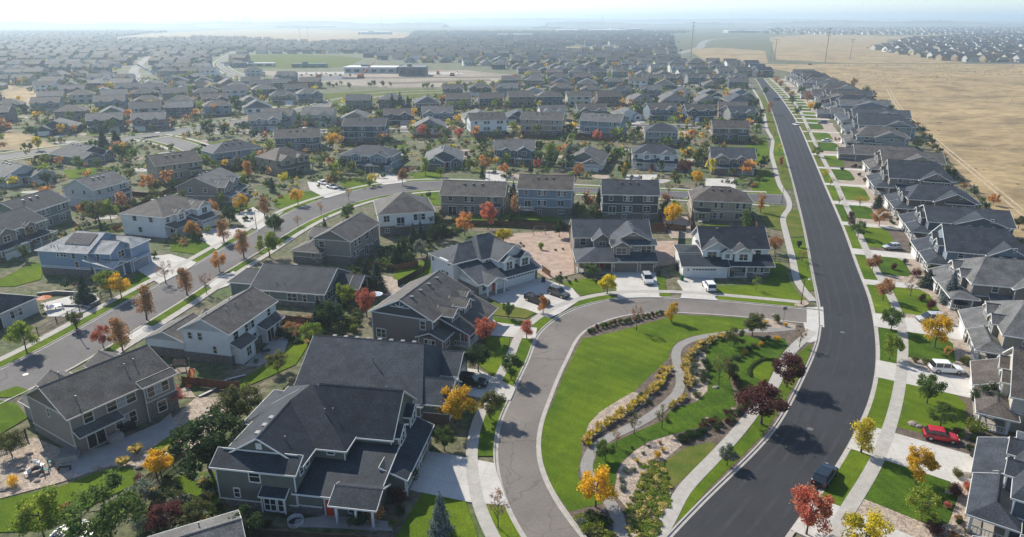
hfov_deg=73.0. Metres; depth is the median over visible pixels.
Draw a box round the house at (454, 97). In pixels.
[445,93,471,107]
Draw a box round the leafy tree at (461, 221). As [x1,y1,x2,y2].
[455,211,473,235]
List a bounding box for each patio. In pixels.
[41,295,89,316]
[59,413,176,473]
[245,337,288,366]
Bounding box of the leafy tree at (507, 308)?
[502,302,514,318]
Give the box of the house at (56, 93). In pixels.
[36,90,66,102]
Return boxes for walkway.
[294,516,392,530]
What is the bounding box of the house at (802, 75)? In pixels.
[794,73,829,84]
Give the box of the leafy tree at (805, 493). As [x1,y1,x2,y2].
[789,481,835,536]
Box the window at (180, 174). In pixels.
[174,172,182,177]
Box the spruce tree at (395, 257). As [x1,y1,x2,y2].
[390,245,400,263]
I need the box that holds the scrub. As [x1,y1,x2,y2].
[787,64,1023,202]
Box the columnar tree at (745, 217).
[740,208,752,225]
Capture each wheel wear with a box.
[691,80,831,536]
[714,79,842,536]
[743,79,856,536]
[762,78,867,536]
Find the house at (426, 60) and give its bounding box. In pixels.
[422,57,433,62]
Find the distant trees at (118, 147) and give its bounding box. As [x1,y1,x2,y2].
[0,27,1023,191]
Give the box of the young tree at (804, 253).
[799,249,807,261]
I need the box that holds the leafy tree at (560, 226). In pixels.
[552,220,566,236]
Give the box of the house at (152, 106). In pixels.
[128,101,161,111]
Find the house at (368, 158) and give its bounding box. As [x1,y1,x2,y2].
[340,145,401,172]
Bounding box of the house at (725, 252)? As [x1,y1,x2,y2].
[673,226,775,277]
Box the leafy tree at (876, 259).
[866,254,882,270]
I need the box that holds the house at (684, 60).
[673,58,686,65]
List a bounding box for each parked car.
[317,179,326,184]
[326,183,337,188]
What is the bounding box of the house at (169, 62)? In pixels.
[159,60,175,65]
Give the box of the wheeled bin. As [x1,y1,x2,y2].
[970,448,974,457]
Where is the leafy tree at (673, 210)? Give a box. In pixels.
[664,203,684,222]
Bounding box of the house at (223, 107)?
[202,99,231,114]
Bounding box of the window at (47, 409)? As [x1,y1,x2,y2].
[45,407,50,417]
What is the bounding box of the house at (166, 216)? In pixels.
[117,194,221,238]
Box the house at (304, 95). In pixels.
[295,88,322,102]
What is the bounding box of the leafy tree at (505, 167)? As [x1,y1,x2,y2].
[499,162,508,172]
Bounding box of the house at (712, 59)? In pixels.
[705,58,719,62]
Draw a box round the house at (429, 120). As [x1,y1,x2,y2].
[412,116,446,134]
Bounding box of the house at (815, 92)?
[799,89,845,98]
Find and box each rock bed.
[586,392,653,436]
[614,435,681,536]
[690,342,710,399]
[764,318,795,327]
[811,124,837,131]
[818,133,840,141]
[822,143,843,153]
[829,160,862,168]
[837,170,867,184]
[846,187,884,203]
[856,206,898,225]
[856,482,971,536]
[869,228,911,252]
[883,258,926,283]
[895,395,1004,453]
[904,289,958,323]
[908,338,970,377]
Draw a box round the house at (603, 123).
[579,112,627,137]
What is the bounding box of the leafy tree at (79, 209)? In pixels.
[75,202,83,212]
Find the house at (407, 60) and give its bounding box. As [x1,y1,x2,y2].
[404,57,416,62]
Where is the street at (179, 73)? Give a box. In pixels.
[139,73,244,73]
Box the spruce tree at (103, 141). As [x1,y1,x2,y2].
[96,130,110,149]
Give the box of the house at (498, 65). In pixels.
[492,62,505,68]
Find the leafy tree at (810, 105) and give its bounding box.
[808,101,814,109]
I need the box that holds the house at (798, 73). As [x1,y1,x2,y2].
[789,71,817,80]
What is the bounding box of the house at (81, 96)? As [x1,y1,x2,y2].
[67,89,95,102]
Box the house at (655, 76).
[641,74,661,84]
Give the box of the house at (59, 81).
[38,78,64,84]
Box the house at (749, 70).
[733,67,752,76]
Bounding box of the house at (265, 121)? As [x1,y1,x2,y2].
[247,112,282,131]
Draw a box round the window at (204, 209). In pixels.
[201,206,206,213]
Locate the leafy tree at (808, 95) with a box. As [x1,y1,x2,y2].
[804,91,813,101]
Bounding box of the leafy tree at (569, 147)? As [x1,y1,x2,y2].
[562,143,579,155]
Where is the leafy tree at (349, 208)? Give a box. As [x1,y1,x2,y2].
[341,202,353,218]
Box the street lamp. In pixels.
[72,310,78,334]
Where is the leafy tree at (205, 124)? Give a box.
[199,120,216,136]
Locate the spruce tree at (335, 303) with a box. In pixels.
[334,298,342,323]
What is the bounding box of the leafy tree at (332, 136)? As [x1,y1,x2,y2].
[325,132,340,146]
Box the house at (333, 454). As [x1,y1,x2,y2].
[209,383,434,531]
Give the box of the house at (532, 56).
[526,55,538,57]
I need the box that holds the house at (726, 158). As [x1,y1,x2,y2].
[708,147,756,175]
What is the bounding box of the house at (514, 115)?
[505,109,521,122]
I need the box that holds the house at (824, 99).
[815,93,843,107]
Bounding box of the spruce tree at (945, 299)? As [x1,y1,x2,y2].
[937,270,962,307]
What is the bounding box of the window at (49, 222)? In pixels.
[46,218,52,225]
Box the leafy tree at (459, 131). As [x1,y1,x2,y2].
[454,128,463,136]
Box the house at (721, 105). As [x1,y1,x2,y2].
[717,101,747,118]
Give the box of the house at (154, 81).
[146,80,167,85]
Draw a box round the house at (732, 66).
[729,65,744,67]
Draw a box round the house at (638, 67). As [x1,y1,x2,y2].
[628,64,645,71]
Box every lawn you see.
[0,262,41,286]
[0,288,141,366]
[0,386,29,397]
[0,400,27,434]
[0,467,135,532]
[63,167,97,178]
[85,340,129,361]
[122,271,150,292]
[143,288,210,325]
[146,419,193,453]
[171,237,209,253]
[173,472,225,516]
[192,231,251,262]
[200,139,229,147]
[221,261,250,275]
[233,204,248,213]
[237,334,309,388]
[244,54,362,68]
[259,209,340,252]
[274,191,322,208]
[275,200,316,217]
[338,177,377,188]
[346,184,381,191]
[352,189,439,204]
[393,259,430,283]
[396,493,476,536]
[406,180,472,181]
[413,171,441,178]
[416,192,440,205]
[467,211,562,227]
[477,337,509,376]
[478,400,506,455]
[486,504,520,536]
[491,299,534,318]
[493,316,521,324]
[502,338,532,385]
[508,182,600,187]
[508,190,661,197]
[531,317,551,331]
[541,314,755,510]
[563,279,603,295]
[573,295,611,305]
[593,335,787,487]
[656,276,666,289]
[659,293,670,296]
[660,189,688,190]
[663,442,715,488]
[677,344,810,522]
[698,224,727,225]
[716,260,804,299]
[718,296,799,306]
[745,136,768,164]
[752,169,781,193]
[752,361,773,380]
[758,95,778,135]
[758,206,785,230]
[773,136,786,163]
[776,165,793,188]
[786,210,804,236]
[791,238,807,257]
[796,259,813,290]
[799,123,807,130]
[803,132,811,140]
[806,119,818,121]
[808,123,823,129]
[808,142,816,152]
[812,132,832,139]
[813,155,824,166]
[817,142,838,150]
[819,168,831,182]
[822,449,870,505]
[823,155,844,166]
[826,185,839,200]
[831,169,854,180]
[835,204,849,221]
[840,186,869,200]
[844,225,861,248]
[849,205,874,218]
[855,254,877,279]
[860,226,893,247]
[864,460,957,523]
[867,284,890,313]
[867,377,893,428]
[878,327,897,362]
[879,257,910,276]
[892,287,938,314]
[897,384,965,438]
[908,332,955,362]
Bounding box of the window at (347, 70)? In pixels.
[346,69,393,71]
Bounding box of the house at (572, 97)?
[564,91,591,104]
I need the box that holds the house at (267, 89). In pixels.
[250,84,276,97]
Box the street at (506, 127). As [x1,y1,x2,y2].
[211,124,764,132]
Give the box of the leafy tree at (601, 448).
[593,439,615,460]
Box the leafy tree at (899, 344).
[882,333,906,359]
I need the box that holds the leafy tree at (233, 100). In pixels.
[228,96,241,111]
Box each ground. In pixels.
[0,24,1023,536]
[263,70,506,87]
[273,75,359,80]
[297,72,353,73]
[342,76,500,78]
[391,79,490,83]
[428,72,462,74]
[541,313,814,536]
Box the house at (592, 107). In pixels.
[574,103,607,120]
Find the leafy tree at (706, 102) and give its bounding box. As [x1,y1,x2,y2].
[702,99,711,103]
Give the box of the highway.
[759,62,1023,63]
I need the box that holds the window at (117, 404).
[105,392,136,413]
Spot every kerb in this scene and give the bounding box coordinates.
[0,90,442,154]
[0,91,467,160]
[0,181,783,368]
[0,189,786,403]
[493,296,821,536]
[539,312,822,536]
[667,80,818,536]
[764,78,879,536]
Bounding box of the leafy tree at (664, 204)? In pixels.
[659,200,667,212]
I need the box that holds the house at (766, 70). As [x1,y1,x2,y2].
[752,67,773,76]
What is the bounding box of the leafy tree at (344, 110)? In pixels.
[342,104,350,114]
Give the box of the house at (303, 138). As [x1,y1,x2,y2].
[273,127,321,149]
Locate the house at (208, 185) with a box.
[174,167,249,204]
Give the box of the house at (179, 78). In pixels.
[167,76,189,83]
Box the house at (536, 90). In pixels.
[525,86,543,93]
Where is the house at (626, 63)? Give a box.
[619,61,634,67]
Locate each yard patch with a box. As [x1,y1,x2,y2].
[20,191,37,193]
[51,141,76,143]
[88,225,123,232]
[95,166,117,169]
[96,215,117,219]
[134,168,146,171]
[219,203,255,209]
[386,144,409,147]
[470,169,487,172]
[506,174,518,178]
[553,172,566,174]
[591,175,610,178]
[658,179,670,182]
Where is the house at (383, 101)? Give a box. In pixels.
[377,93,405,107]
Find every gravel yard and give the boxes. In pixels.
[0,387,228,498]
[242,519,397,536]
[375,275,405,295]
[501,230,574,278]
[655,240,677,266]
[663,216,692,238]
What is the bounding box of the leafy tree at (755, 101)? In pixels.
[752,98,759,108]
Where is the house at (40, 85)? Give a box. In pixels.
[32,81,58,91]
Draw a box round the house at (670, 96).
[658,91,687,103]
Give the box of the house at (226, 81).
[217,78,235,87]
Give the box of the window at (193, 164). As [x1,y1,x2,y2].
[189,162,197,166]
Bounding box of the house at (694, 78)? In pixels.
[684,73,706,83]
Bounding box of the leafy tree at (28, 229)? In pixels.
[21,226,37,236]
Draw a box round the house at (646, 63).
[637,61,651,67]
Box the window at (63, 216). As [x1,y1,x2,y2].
[59,213,65,220]
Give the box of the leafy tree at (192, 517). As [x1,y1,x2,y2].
[176,496,212,526]
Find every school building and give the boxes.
[343,64,398,72]
[398,64,427,75]
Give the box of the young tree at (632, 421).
[628,412,641,434]
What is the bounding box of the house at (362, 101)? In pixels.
[344,94,372,108]
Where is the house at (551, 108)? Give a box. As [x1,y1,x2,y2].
[536,104,566,120]
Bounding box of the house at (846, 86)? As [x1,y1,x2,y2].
[818,83,860,89]
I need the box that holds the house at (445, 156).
[424,145,463,170]
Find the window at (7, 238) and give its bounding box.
[3,235,11,242]
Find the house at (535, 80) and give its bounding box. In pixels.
[525,76,543,86]
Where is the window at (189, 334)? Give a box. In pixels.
[187,331,192,339]
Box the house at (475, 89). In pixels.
[468,82,491,95]
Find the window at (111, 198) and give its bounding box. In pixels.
[108,195,114,201]
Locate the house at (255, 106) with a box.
[242,99,272,113]
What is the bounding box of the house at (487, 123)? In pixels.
[465,112,507,135]
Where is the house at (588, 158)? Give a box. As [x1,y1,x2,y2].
[564,146,608,171]
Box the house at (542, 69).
[538,67,547,73]
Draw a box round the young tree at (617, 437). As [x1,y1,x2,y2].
[612,429,622,446]
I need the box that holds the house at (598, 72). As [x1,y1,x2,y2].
[588,68,606,77]
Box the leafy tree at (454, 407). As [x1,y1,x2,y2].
[430,384,481,423]
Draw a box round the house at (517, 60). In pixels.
[510,57,523,64]
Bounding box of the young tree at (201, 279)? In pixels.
[198,273,210,292]
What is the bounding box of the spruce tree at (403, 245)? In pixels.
[400,237,408,252]
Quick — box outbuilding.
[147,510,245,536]
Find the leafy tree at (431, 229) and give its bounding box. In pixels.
[426,223,440,236]
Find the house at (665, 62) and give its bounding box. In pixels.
[652,60,667,66]
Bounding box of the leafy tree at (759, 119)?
[755,116,762,123]
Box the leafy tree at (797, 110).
[794,106,802,114]
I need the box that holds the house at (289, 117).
[262,108,296,126]
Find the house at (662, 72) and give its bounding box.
[654,70,670,77]
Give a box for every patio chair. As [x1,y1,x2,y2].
[23,468,30,476]
[41,465,48,473]
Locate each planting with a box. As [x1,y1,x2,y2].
[0,75,766,306]
[129,468,220,533]
[272,315,337,343]
[311,292,361,335]
[347,217,462,274]
[834,78,1023,243]
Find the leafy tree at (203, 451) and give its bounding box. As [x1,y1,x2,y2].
[166,405,249,479]
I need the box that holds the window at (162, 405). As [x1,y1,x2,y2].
[156,398,167,412]
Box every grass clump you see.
[115,455,126,464]
[121,455,129,463]
[127,442,143,453]
[158,447,165,455]
[585,433,591,440]
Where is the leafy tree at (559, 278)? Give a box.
[554,274,563,285]
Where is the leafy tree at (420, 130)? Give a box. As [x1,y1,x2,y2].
[416,124,426,137]
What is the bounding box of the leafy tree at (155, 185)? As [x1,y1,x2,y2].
[152,180,162,189]
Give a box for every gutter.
[0,181,771,369]
[4,194,388,400]
[495,297,806,536]
[536,312,802,536]
[668,78,820,536]
[765,80,878,536]
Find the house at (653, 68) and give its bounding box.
[648,64,664,72]
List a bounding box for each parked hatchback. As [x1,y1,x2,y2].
[882,242,901,249]
[921,424,959,444]
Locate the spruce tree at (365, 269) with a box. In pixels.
[359,259,370,287]
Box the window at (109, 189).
[107,186,112,192]
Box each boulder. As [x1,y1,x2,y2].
[0,486,9,491]
[907,420,918,426]
[962,471,971,477]
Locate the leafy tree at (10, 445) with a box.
[0,429,26,455]
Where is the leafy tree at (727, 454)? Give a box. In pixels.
[718,442,739,465]
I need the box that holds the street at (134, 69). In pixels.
[129,57,149,82]
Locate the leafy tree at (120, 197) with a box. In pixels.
[114,190,127,207]
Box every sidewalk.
[0,179,765,360]
[2,89,463,152]
[8,91,492,160]
[113,191,769,353]
[133,139,175,151]
[165,134,208,144]
[210,126,697,133]
[213,51,239,80]
[216,124,764,130]
[466,290,798,536]
[654,330,816,536]
[751,88,816,301]
[769,78,908,536]
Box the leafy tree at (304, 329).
[298,321,323,340]
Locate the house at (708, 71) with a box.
[695,69,712,74]
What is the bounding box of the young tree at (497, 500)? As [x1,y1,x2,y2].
[488,486,508,527]
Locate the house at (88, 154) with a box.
[48,143,114,165]
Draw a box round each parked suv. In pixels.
[459,371,487,388]
[547,284,570,298]
[641,271,653,284]
[702,280,716,291]
[811,463,838,489]
[927,359,964,374]
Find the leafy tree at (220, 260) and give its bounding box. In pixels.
[209,250,226,271]
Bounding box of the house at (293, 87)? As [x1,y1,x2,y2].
[282,83,307,95]
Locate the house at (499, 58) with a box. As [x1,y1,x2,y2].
[493,56,506,60]
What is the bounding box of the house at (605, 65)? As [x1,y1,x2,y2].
[600,62,612,68]
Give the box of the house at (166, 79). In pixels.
[162,75,176,82]
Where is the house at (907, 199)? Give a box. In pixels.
[884,184,981,215]
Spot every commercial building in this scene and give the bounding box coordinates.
[275,25,335,27]
[358,31,391,34]
[497,33,531,35]
[531,26,560,27]
[556,29,628,31]
[609,28,643,30]
[723,30,768,32]
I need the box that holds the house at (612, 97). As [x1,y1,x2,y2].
[593,90,621,104]
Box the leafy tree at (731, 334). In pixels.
[724,325,745,345]
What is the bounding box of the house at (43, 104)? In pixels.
[28,96,63,111]
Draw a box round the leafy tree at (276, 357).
[264,348,288,371]
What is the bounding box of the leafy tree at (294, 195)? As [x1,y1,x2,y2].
[289,189,304,200]
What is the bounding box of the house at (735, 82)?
[726,77,748,88]
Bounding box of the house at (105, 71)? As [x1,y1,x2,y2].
[97,70,113,76]
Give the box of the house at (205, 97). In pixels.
[200,92,227,102]
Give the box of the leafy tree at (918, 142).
[912,138,924,147]
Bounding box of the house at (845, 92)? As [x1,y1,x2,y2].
[827,90,862,95]
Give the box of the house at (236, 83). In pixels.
[228,82,248,92]
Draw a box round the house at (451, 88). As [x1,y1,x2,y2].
[442,84,462,94]
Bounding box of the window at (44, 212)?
[41,208,49,215]
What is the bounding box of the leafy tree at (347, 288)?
[335,283,354,306]
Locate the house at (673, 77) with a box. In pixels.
[663,74,683,84]
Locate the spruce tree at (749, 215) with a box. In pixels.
[743,207,753,225]
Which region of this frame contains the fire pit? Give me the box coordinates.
[28,465,42,475]
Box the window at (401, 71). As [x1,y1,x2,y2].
[400,70,422,73]
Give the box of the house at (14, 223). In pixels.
[0,206,56,261]
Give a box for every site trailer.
[247,61,275,65]
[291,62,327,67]
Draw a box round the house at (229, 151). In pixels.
[200,140,264,166]
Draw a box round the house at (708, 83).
[701,79,721,88]
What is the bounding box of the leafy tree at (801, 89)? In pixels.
[797,86,805,92]
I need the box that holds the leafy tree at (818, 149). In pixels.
[811,146,823,156]
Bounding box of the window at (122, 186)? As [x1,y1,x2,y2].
[119,183,125,188]
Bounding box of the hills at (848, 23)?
[545,20,1023,26]
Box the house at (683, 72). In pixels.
[675,69,693,77]
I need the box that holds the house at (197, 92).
[193,87,216,99]
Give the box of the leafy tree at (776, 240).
[769,235,784,252]
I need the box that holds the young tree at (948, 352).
[944,345,954,356]
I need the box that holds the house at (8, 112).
[0,105,17,120]
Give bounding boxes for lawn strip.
[0,89,468,153]
[1,91,468,160]
[134,138,180,151]
[161,135,202,145]
[214,51,239,79]
[223,58,245,76]
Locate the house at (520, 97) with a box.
[506,90,534,105]
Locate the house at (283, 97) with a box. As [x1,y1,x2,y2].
[269,90,294,104]
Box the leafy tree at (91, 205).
[83,199,109,220]
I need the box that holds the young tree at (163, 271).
[153,260,175,283]
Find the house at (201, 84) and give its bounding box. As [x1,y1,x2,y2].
[193,80,217,89]
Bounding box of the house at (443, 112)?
[421,105,453,123]
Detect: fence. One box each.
[0,125,11,131]
[0,428,27,448]
[34,154,54,162]
[35,289,111,332]
[90,191,165,212]
[123,444,189,491]
[141,187,176,201]
[152,171,205,187]
[168,114,196,118]
[181,376,239,389]
[202,113,236,117]
[210,514,368,536]
[220,164,256,171]
[283,315,316,324]
[283,378,295,389]
[302,146,319,154]
[340,139,383,146]
[363,260,417,271]
[397,252,427,285]
[410,130,447,137]
[438,208,501,225]
[453,106,472,109]
[471,131,511,139]
[478,104,506,108]
[494,220,570,230]
[508,104,537,107]
[508,208,575,224]
[519,131,558,138]
[542,265,550,275]
[574,133,615,141]
[598,213,666,231]
[606,103,626,106]
[641,141,682,148]
[654,222,685,230]
[687,213,758,230]
[710,136,754,144]
[771,254,789,262]
[893,108,989,208]
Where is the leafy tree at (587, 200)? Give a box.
[582,189,595,209]
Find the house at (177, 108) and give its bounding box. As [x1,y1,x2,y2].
[164,101,195,115]
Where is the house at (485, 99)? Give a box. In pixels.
[477,92,502,106]
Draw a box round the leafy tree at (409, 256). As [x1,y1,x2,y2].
[400,252,415,261]
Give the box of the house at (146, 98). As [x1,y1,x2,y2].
[133,95,162,107]
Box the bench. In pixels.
[56,465,71,470]
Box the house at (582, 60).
[575,58,587,64]
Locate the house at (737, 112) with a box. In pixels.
[723,106,756,122]
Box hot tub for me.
[57,446,79,463]
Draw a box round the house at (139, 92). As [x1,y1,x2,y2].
[130,87,158,100]
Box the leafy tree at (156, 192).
[152,189,162,198]
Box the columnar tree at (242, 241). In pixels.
[233,228,248,257]
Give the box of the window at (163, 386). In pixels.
[146,379,169,398]
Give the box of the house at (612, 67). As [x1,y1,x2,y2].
[610,65,625,70]
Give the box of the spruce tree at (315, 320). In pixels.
[309,297,327,325]
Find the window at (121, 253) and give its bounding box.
[117,249,124,258]
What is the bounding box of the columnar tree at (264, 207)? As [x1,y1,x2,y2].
[257,196,269,217]
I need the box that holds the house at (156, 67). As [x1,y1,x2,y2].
[150,63,170,72]
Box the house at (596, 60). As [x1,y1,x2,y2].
[591,59,603,64]
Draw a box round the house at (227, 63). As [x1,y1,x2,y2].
[223,59,236,65]
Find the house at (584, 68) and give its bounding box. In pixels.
[572,65,588,72]
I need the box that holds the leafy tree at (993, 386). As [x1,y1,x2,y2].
[970,382,1003,401]
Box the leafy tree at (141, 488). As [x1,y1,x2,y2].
[124,476,155,505]
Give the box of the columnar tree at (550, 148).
[544,142,556,159]
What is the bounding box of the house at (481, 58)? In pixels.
[475,56,487,61]
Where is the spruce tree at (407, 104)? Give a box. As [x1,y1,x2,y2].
[404,95,411,107]
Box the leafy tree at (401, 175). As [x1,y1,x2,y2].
[397,168,408,184]
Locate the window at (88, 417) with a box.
[82,411,94,424]
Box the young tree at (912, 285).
[904,277,920,295]
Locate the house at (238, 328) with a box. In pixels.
[141,286,284,364]
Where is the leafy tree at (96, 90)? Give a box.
[90,88,99,94]
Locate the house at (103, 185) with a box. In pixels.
[62,170,132,205]
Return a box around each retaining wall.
[36,290,100,307]
[51,304,91,309]
[198,374,245,397]
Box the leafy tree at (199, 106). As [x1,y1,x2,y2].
[195,100,203,112]
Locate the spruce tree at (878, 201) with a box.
[870,194,883,209]
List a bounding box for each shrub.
[4,473,19,487]
[128,516,146,534]
[132,472,145,481]
[148,488,161,499]
[172,498,183,508]
[173,489,186,499]
[214,502,222,511]
[261,518,272,528]
[296,318,305,324]
[347,512,367,525]
[349,324,358,331]
[365,503,385,521]
[388,518,397,526]
[391,487,407,504]
[394,505,405,514]
[412,468,418,480]
[538,242,543,248]
[574,516,586,525]
[583,508,602,521]
[598,514,614,525]
[619,484,627,490]
[623,466,630,472]
[653,450,661,457]
[676,433,684,442]
[680,433,692,442]
[682,428,692,436]
[688,357,698,362]
[689,361,698,367]
[690,368,701,373]
[690,429,700,437]
[692,391,702,396]
[696,428,704,435]
[697,374,708,382]
[698,422,706,427]
[700,357,708,362]
[700,368,710,376]
[701,417,708,425]
[703,363,713,369]
[707,416,715,423]
[711,424,720,430]
[714,417,722,424]
[723,415,735,421]
[732,354,741,360]
[773,314,780,322]
[910,267,921,276]
[912,355,919,362]
[919,293,925,300]
[922,357,930,364]
[924,519,945,536]
[926,299,936,308]
[944,501,951,507]
[947,481,964,495]
[947,530,958,534]
[947,532,959,536]
[951,427,961,433]
[952,467,964,477]
[954,514,962,518]
[955,518,963,523]
[959,354,973,364]
[962,481,969,489]
[963,415,991,433]
[965,443,973,449]
[969,434,977,441]
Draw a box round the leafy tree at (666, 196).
[660,193,672,206]
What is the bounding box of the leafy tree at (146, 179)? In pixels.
[138,173,157,189]
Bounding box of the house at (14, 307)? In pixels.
[0,293,39,329]
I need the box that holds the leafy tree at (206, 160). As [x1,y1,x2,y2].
[199,154,211,168]
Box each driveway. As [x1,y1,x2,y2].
[128,324,151,342]
[137,254,195,283]
[199,227,249,248]
[208,271,234,288]
[235,207,283,229]
[307,181,346,199]
[370,172,405,184]
[410,451,508,506]
[459,368,515,400]
[485,170,505,180]
[488,320,536,338]
[489,278,578,317]
[612,272,662,298]
[625,175,656,179]
[632,120,645,122]
[677,278,718,300]
[705,178,735,188]
[791,499,912,536]
[802,131,839,133]
[806,140,840,142]
[811,153,835,155]
[817,167,863,170]
[824,183,867,187]
[832,201,886,207]
[840,221,901,229]
[847,428,972,485]
[851,248,914,259]
[862,279,931,289]
[873,313,963,340]
[876,360,970,397]
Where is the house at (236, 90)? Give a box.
[221,85,247,98]
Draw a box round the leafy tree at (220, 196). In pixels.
[214,191,224,206]
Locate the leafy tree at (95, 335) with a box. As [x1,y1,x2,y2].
[89,324,112,348]
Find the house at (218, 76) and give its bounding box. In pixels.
[211,73,231,82]
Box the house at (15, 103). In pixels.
[0,99,27,112]
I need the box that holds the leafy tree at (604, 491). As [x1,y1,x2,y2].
[576,463,618,507]
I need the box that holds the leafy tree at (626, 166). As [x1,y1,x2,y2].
[617,160,631,171]
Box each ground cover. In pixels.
[573,512,617,536]
[623,458,672,536]
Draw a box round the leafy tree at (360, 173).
[356,169,364,176]
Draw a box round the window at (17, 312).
[9,306,23,319]
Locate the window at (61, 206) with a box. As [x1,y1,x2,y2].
[57,203,65,210]
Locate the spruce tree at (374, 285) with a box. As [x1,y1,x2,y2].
[366,261,388,296]
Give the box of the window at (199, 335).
[196,332,202,340]
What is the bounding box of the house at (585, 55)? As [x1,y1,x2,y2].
[578,54,589,61]
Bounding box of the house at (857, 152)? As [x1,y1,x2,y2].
[836,144,918,160]
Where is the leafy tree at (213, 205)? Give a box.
[208,199,218,210]
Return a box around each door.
[0,317,3,329]
[4,245,21,260]
[20,243,30,251]
[36,175,52,183]
[37,131,48,135]
[86,428,107,449]
[87,157,99,164]
[108,127,119,131]
[133,254,149,271]
[135,127,145,131]
[202,219,210,229]
[206,215,219,228]
[267,326,274,342]
[284,168,296,175]
[318,122,327,126]
[324,499,334,515]
[364,244,368,254]
[365,166,373,172]
[370,166,385,172]
[396,217,404,225]
[400,121,408,124]
[406,459,419,495]
[421,441,427,464]
[427,164,440,170]
[448,206,456,213]
[458,360,465,379]
[507,276,515,286]
[516,270,534,283]
[518,160,531,165]
[524,200,530,207]
[584,165,598,171]
[608,206,615,213]
[614,263,637,271]
[640,263,653,271]
[661,164,674,170]
[691,268,716,277]
[713,168,728,174]
[898,219,903,230]
[911,245,916,259]
[931,278,935,292]
[958,318,964,338]
[969,374,972,395]
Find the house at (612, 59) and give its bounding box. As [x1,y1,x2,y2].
[605,57,619,64]
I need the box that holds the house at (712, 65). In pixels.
[707,63,724,68]
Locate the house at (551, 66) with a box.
[548,63,556,68]
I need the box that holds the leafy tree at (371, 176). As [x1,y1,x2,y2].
[367,172,375,184]
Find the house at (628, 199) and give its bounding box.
[600,179,660,219]
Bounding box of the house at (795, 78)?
[790,71,820,82]
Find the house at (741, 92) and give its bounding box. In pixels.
[729,88,752,98]
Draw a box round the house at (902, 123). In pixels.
[840,113,917,139]
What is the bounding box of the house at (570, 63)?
[565,61,578,66]
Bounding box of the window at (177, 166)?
[173,164,180,168]
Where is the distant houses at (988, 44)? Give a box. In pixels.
[0,26,1023,67]
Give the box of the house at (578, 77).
[573,73,592,83]
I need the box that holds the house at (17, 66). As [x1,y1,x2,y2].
[7,65,28,68]
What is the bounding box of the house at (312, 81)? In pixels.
[298,77,321,88]
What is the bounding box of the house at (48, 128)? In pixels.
[34,117,82,135]
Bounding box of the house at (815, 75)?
[797,74,827,82]
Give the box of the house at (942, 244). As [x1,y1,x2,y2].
[910,223,1023,269]
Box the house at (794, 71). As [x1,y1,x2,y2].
[785,69,814,79]
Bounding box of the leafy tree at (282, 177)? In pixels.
[277,172,287,182]
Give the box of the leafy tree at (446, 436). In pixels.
[430,424,456,450]
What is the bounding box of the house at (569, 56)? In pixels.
[562,55,574,58]
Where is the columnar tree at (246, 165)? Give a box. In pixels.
[242,161,253,179]
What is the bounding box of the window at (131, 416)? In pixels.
[115,409,137,430]
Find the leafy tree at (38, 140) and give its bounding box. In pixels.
[30,136,41,149]
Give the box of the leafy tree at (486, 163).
[479,157,491,170]
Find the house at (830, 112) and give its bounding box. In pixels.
[816,107,844,117]
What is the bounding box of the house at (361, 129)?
[342,117,390,141]
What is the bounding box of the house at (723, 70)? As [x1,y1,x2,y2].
[713,67,733,74]
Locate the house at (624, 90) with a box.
[610,85,630,96]
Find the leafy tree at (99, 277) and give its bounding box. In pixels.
[91,268,120,296]
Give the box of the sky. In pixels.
[0,0,1023,18]
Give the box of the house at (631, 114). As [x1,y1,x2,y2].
[610,107,641,120]
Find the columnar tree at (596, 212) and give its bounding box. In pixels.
[593,203,600,218]
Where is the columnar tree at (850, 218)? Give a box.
[847,211,855,225]
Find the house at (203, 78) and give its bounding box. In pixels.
[194,76,213,83]
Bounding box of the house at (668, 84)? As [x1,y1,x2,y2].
[654,78,674,88]
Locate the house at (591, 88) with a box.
[580,85,601,96]
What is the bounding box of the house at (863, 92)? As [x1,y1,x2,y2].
[814,90,873,100]
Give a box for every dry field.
[0,86,35,105]
[0,130,59,149]
[116,29,408,41]
[689,47,767,62]
[765,64,1023,244]
[769,34,960,62]
[879,34,958,38]
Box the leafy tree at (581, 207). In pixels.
[577,203,585,214]
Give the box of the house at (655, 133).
[643,122,678,144]
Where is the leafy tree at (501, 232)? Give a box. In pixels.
[495,228,513,240]
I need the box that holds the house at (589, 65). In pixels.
[581,62,597,67]
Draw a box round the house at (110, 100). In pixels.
[93,94,127,109]
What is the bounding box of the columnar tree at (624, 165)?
[621,162,626,176]
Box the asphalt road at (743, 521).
[673,78,875,536]
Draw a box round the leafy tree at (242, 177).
[239,172,247,183]
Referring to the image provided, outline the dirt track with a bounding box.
[887,90,1023,215]
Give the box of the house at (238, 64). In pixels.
[230,60,246,67]
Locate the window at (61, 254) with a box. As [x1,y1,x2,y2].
[60,253,66,257]
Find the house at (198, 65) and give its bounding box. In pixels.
[191,63,211,67]
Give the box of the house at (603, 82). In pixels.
[600,76,609,84]
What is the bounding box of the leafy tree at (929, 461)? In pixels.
[905,443,941,483]
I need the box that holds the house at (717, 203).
[686,185,753,221]
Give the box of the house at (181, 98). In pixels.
[167,95,195,106]
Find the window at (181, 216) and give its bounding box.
[178,213,183,219]
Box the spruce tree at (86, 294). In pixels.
[73,275,96,304]
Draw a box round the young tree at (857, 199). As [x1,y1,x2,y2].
[856,195,865,207]
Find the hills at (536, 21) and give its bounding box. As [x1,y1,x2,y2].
[0,18,1023,23]
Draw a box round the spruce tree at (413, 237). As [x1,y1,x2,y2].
[407,223,418,245]
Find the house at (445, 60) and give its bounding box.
[439,57,451,62]
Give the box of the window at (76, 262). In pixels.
[74,261,79,268]
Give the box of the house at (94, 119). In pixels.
[85,112,124,131]
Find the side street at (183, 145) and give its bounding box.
[144,137,198,150]
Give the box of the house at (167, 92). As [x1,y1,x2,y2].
[160,87,187,100]

